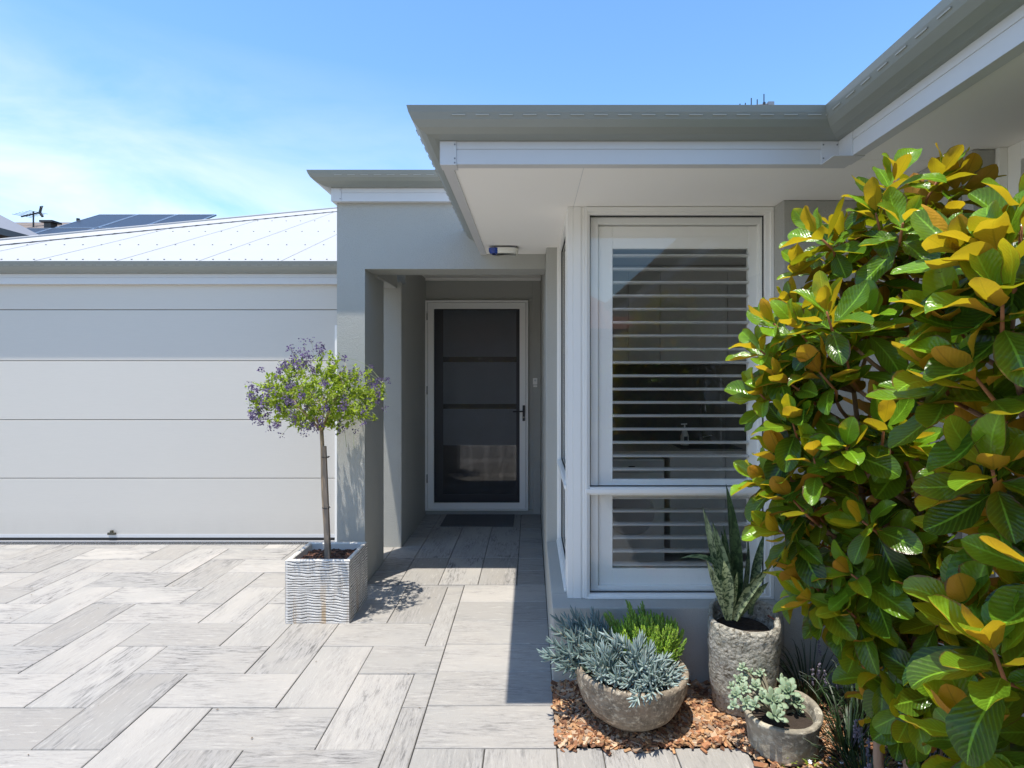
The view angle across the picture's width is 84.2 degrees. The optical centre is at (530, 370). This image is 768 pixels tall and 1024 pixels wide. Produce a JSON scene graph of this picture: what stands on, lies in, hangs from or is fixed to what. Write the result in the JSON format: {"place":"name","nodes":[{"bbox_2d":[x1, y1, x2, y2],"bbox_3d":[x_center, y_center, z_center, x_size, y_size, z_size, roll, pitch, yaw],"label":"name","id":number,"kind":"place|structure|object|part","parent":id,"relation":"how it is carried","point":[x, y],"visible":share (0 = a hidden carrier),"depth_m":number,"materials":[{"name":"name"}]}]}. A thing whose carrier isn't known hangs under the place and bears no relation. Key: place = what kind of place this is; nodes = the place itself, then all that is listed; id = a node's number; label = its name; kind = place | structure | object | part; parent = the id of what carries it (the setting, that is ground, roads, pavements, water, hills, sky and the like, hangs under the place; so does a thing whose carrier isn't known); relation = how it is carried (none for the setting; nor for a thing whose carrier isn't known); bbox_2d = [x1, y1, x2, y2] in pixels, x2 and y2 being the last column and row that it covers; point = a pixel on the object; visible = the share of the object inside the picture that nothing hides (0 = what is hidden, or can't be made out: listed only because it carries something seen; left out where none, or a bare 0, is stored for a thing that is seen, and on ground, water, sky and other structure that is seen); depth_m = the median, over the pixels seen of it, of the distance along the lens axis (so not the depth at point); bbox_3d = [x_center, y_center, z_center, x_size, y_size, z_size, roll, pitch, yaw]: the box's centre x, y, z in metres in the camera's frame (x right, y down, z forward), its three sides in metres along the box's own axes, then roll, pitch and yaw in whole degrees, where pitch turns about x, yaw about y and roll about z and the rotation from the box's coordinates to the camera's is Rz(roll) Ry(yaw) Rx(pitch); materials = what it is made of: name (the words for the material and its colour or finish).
{"place":"outdoors","nodes":[
{"label":"outdoors","id":0,"kind":"place"},
{"bbox_2d":[0,215,37,237],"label":"neighbour house","id":1,"kind":"structure","parent":0,"point":[9,228],"depth_m":10.82,"materials":[{"name":"grey paint"}]},
{"bbox_2d":[15,214,216,234],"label":"neighbour house","id":2,"kind":"structure","parent":0,"point":[95,222],"depth_m":14.44,"materials":[{"name":"blue glass"}]},
{"bbox_2d":[14,206,45,226],"bbox_3d":[-12.675,-3.987,14.430,0.418,0.634,0.709,0,0,13],"label":"tv antenna","id":3,"kind":"object","parent":2,"relation":"attached to","point":[32,213],"visible":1,"depth_m":14.49,"materials":[{"name":"metal"}]},
{"bbox_2d":[0,514,758,767],"bbox_3d":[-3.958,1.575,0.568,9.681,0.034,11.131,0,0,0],"label":"driveway paving","id":4,"kind":"structure","parent":0,"point":[134,656],"depth_m":3.01,"materials":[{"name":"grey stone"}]},
{"bbox_2d":[0,542,308,544],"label":"channel drain","id":5,"kind":"object","parent":4,"relation":"in","point":[151,543],"visible":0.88,"depth_m":5.10,"materials":[{"name":"black metal"}]},
{"bbox_2d":[0,540,334,541],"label":"garage threshold","id":6,"kind":"object","parent":4,"relation":"on","point":[164,540],"depth_m":5.16,"materials":[{"name":"concrete"}]},
{"bbox_2d":[285,542,366,623],"bbox_3d":[-1.315,1.365,3.675,0.398,0.390,0.379,0,0,0],"label":"planter box","id":7,"kind":"object","parent":4,"relation":"on","point":[320,591],"visible":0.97,"depth_m":3.49,"materials":[{"name":"concrete"}]},
{"bbox_2d":[301,548,355,569],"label":"bark mulch","id":8,"kind":"object","parent":7,"relation":"in","point":[335,554],"visible":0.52,"depth_m":3.72,"materials":[{"name":"brown wood"}]},
{"bbox_2d":[245,337,390,556],"bbox_3d":[-1.367,0.505,3.665,0.946,1.450,0.812,0,0,0],"label":"standard tree","id":9,"kind":"object","parent":8,"relation":"in","point":[330,406],"visible":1,"depth_m":3.57,"materials":[{"name":"green plant"}]},
{"bbox_2d":[322,446,330,558],"bbox_3d":[-1.319,0.870,3.655,0.064,0.760,0.057,0,0,0],"label":"timber stake","id":10,"kind":"object","parent":8,"relation":"in","point":[327,544],"visible":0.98,"depth_m":3.64,"materials":[{"name":"brown wood"}]},
{"bbox_2d":[440,514,514,526],"bbox_3d":[-0.540,1.554,5.865,0.730,0.011,0.450,0,0,0],"label":"doormat","id":11,"kind":"object","parent":4,"relation":"on","point":[478,520],"visible":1,"depth_m":5.83,"materials":[{"name":"grey fabric"}]},
{"bbox_2d":[0,0,940,221],"label":"sky","id":12,"kind":"structure","parent":0,"point":[222,108],"materials":[{"name":"blue"}]},
{"bbox_2d":[680,423,688,444],"bbox_3d":[1.310,0.545,4.818,0.070,0.189,0.074,0,0,0],"label":"soap dispenser","id":13,"kind":"object","parent":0,"point":[684,436],"visible":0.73,"depth_m":4.80,"materials":[{"name":"beige plastic"}]},
{"bbox_2d":[550,679,929,767],"bbox_3d":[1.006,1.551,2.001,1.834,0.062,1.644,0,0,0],"label":"bark mulch","id":14,"kind":"object","parent":0,"point":[701,720],"visible":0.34,"depth_m":2.41,"materials":[{"name":"brown wood"}]},
{"bbox_2d":[537,605,615,688],"bbox_3d":[0.231,1.234,2.554,0.312,0.266,0.356,0,0,32],"label":"chalk stick succulent","id":15,"kind":"object","parent":14,"relation":"in","point":[584,637],"visible":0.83,"depth_m":2.54,"materials":[{"name":"teal plant"}]},
{"bbox_2d":[574,644,688,731],"bbox_3d":[0.446,1.423,2.530,0.505,0.250,0.504,0,0,0],"label":"bowl planter","id":16,"kind":"object","parent":14,"relation":"on","point":[609,704],"visible":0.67,"depth_m":2.33,"materials":[{"name":"stone"}]},
{"bbox_2d":[579,627,689,707],"bbox_3d":[0.459,1.264,2.427,0.479,0.257,0.328,0,0,-39],"label":"chalk stick succulent","id":17,"kind":"object","parent":16,"relation":"in","point":[648,670],"visible":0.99,"depth_m":2.40,"materials":[{"name":"teal plant"}]},
{"bbox_2d":[603,599,686,665],"bbox_3d":[0.532,1.231,2.638,0.372,0.244,0.320,0,0,0],"label":"sedum plant","id":18,"kind":"object","parent":16,"relation":"on","point":[665,637],"visible":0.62,"depth_m":2.60,"materials":[{"name":"green plant"}]},
{"bbox_2d":[707,598,781,717],"bbox_3d":[0.981,1.326,2.614,0.321,0.448,0.323,0,0,20],"label":"tall pot","id":19,"kind":"object","parent":14,"relation":"on","point":[753,641],"visible":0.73,"depth_m":2.51,"materials":[{"name":"stone"}]},
{"bbox_2d":[682,485,771,620],"bbox_3d":[0.904,0.854,2.608,0.436,0.639,0.228,0,0,0],"label":"snake plant","id":20,"kind":"object","parent":19,"relation":"on","point":[737,596],"visible":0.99,"depth_m":2.60,"materials":[{"name":"green plant"}]},
{"bbox_2d":[744,687,823,766],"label":"pot","id":21,"kind":"object","parent":14,"relation":"on","point":[780,742],"visible":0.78,"depth_m":2.24,"materials":[{"name":"stone"}]},
{"bbox_2d":[727,662,772,713],"bbox_3d":[0.927,1.347,2.363,0.284,0.171,0.187,0,0,-41],"label":"rosette succulent","id":22,"kind":"object","parent":21,"relation":"in","point":[742,685],"visible":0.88,"depth_m":2.35,"materials":[{"name":"green plant"}]},
{"bbox_2d":[763,673,805,722],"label":"rosette succulent","id":23,"kind":"object","parent":21,"relation":"in","point":[780,694],"visible":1,"depth_m":2.31,"materials":[{"name":"green plant"}]},
{"bbox_2d":[779,640,845,713],"bbox_3d":[1.282,1.410,2.600,0.457,0.300,0.411,0,0,0],"label":"grass tuft","id":24,"kind":"object","parent":14,"relation":"on","point":[806,689],"visible":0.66,"depth_m":2.64,"materials":[{"name":"green plant"}]},
{"bbox_2d":[799,662,869,732],"bbox_3d":[1.419,1.420,2.432,0.457,0.281,0.421,0,0,0],"label":"grass tuft","id":25,"kind":"object","parent":14,"relation":"on","point":[860,706],"visible":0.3,"depth_m":2.48,"materials":[{"name":"green plant"}]},
{"bbox_2d":[781,756,900,767],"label":"ground cover","id":26,"kind":"object","parent":14,"relation":"on","point":[806,762],"depth_m":2.19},
{"bbox_2d":[802,676,898,765],"bbox_3d":[1.276,1.440,2.283,0.400,0.240,0.470,0,0,0],"label":"grass tuft","id":27,"kind":"object","parent":14,"relation":"on","point":[850,727],"visible":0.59,"depth_m":2.30,"materials":[{"name":"green plant"}]},
{"bbox_2d":[802,722,901,767],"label":"grass tuft","id":28,"kind":"object","parent":14,"relation":"on","point":[869,764],"visible":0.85,"depth_m":2.13,"materials":[{"name":"green plant"}]},
{"bbox_2d":[724,142,1006,767],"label":"magnolia tree","id":29,"kind":"object","parent":14,"relation":"on","point":[849,581],"visible":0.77,"depth_m":1.53,"materials":[{"name":"green plant"}]},
{"bbox_2d":[856,712,947,767],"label":"grass tuft","id":30,"kind":"object","parent":14,"relation":"on","point":[934,753],"visible":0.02,"depth_m":2.15,"materials":[{"name":"green plant"}]},
{"bbox_2d":[866,173,1023,767],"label":"magnolia tree","id":31,"kind":"object","parent":14,"relation":"on","point":[969,483],"visible":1,"depth_m":1.02,"materials":[{"name":"green plant"}]},
{"label":"ground","id":32,"kind":"structure","parent":0,"visible":0},
{"bbox_2d":[0,0,1023,758],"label":"house","id":33,"kind":"structure","parent":32,"relation":"on","point":[626,286],"depth_m":4.51,"materials":[{"name":"paint"}]},
{"bbox_2d":[0,285,336,539],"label":"garage door","id":34,"kind":"structure","parent":33,"relation":"in","point":[124,408],"depth_m":5.18,"materials":[{"name":"metal"}]},
{"bbox_2d":[426,303,525,508],"bbox_3d":[-0.589,0.384,6.082,1.067,2.223,0.090,0,0,0],"label":"security door","id":35,"kind":"structure","parent":33,"relation":"in","point":[430,478],"depth_m":6.11,"materials":[{"name":"grey metal"}]},
{"bbox_2d":[434,309,519,501],"bbox_3d":[-0.572,0.380,6.240,1.084,2.260,0.040,0,0,0],"label":"entrance door","id":36,"kind":"structure","parent":33,"relation":"in","point":[437,310],"depth_m":6.22,"materials":[{"name":"grey paint"}]},
{"bbox_2d":[489,246,517,255],"bbox_3d":[-0.185,-0.816,3.881,0.201,0.053,0.149,0,0,0],"label":"alarm siren","id":37,"kind":"object","parent":33,"relation":"attached to","point":[503,250],"visible":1,"depth_m":3.82,"materials":[{"name":"beige plastic"}]},
{"bbox_2d":[533,378,536,386],"bbox_3d":[0.046,0.134,6.129,0.048,0.097,0.020,0,0,0],"label":"doorbell","id":38,"kind":"object","parent":33,"relation":"attached to","point":[534,382],"visible":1,"depth_m":6.12,"materials":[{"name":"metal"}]},
{"bbox_2d":[557,215,565,591],"bbox_3d":[0.213,0.166,3.442,0.074,2.016,0.884,0,0,0],"label":"window","id":39,"kind":"structure","parent":33,"relation":"in","point":[561,250],"depth_m":3.83,"materials":[{"name":"white glass"}]},
{"bbox_2d":[612,457,663,560],"bbox_3d":[0.800,1.135,4.800,0.540,0.850,0.600,0,0,0],"label":"washing machine","id":40,"kind":"object","parent":33,"relation":"on","point":[637,503],"visible":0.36,"depth_m":4.53,"materials":[{"name":"metal"}]},
{"bbox_3d":[0.800,1.140,4.515,0.380,0.380,0.030,0,0,0],"label":"door","id":41,"kind":"part","parent":40,"relation":"part of","materials":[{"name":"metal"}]},
{"bbox_2d":[566,206,773,598],"bbox_3d":[0.719,0.166,2.969,1.060,2.016,0.133,0,0,0],"label":"window","id":42,"kind":"structure","parent":33,"relation":"in","point":[579,489],"depth_m":2.91,"materials":[{"name":"white metal"}]},
{"bbox_2d":[700,404,711,440],"bbox_3d":[1.546,0.456,4.930,0.110,0.369,0.158,0,0,0],"label":"kitchen tap","id":43,"kind":"object","parent":33,"relation":"on","point":[705,410],"visible":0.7,"depth_m":4.99,"materials":[{"name":"metal"}]},
{"bbox_2d":[739,94,773,104],"bbox_3d":[1.993,-2.344,5.000,0.301,0.194,0.040,0,0,0],"label":"tv antenna","id":44,"kind":"object","parent":33,"relation":"attached to","point":[769,103],"visible":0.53,"depth_m":5.00,"materials":[{"name":"metal"}]},
{"bbox_2d":[995,140,1023,655],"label":"window","id":45,"kind":"structure","parent":33,"relation":"in","point":[1009,161],"depth_m":2.12,"materials":[{"name":"white"}]}
]}

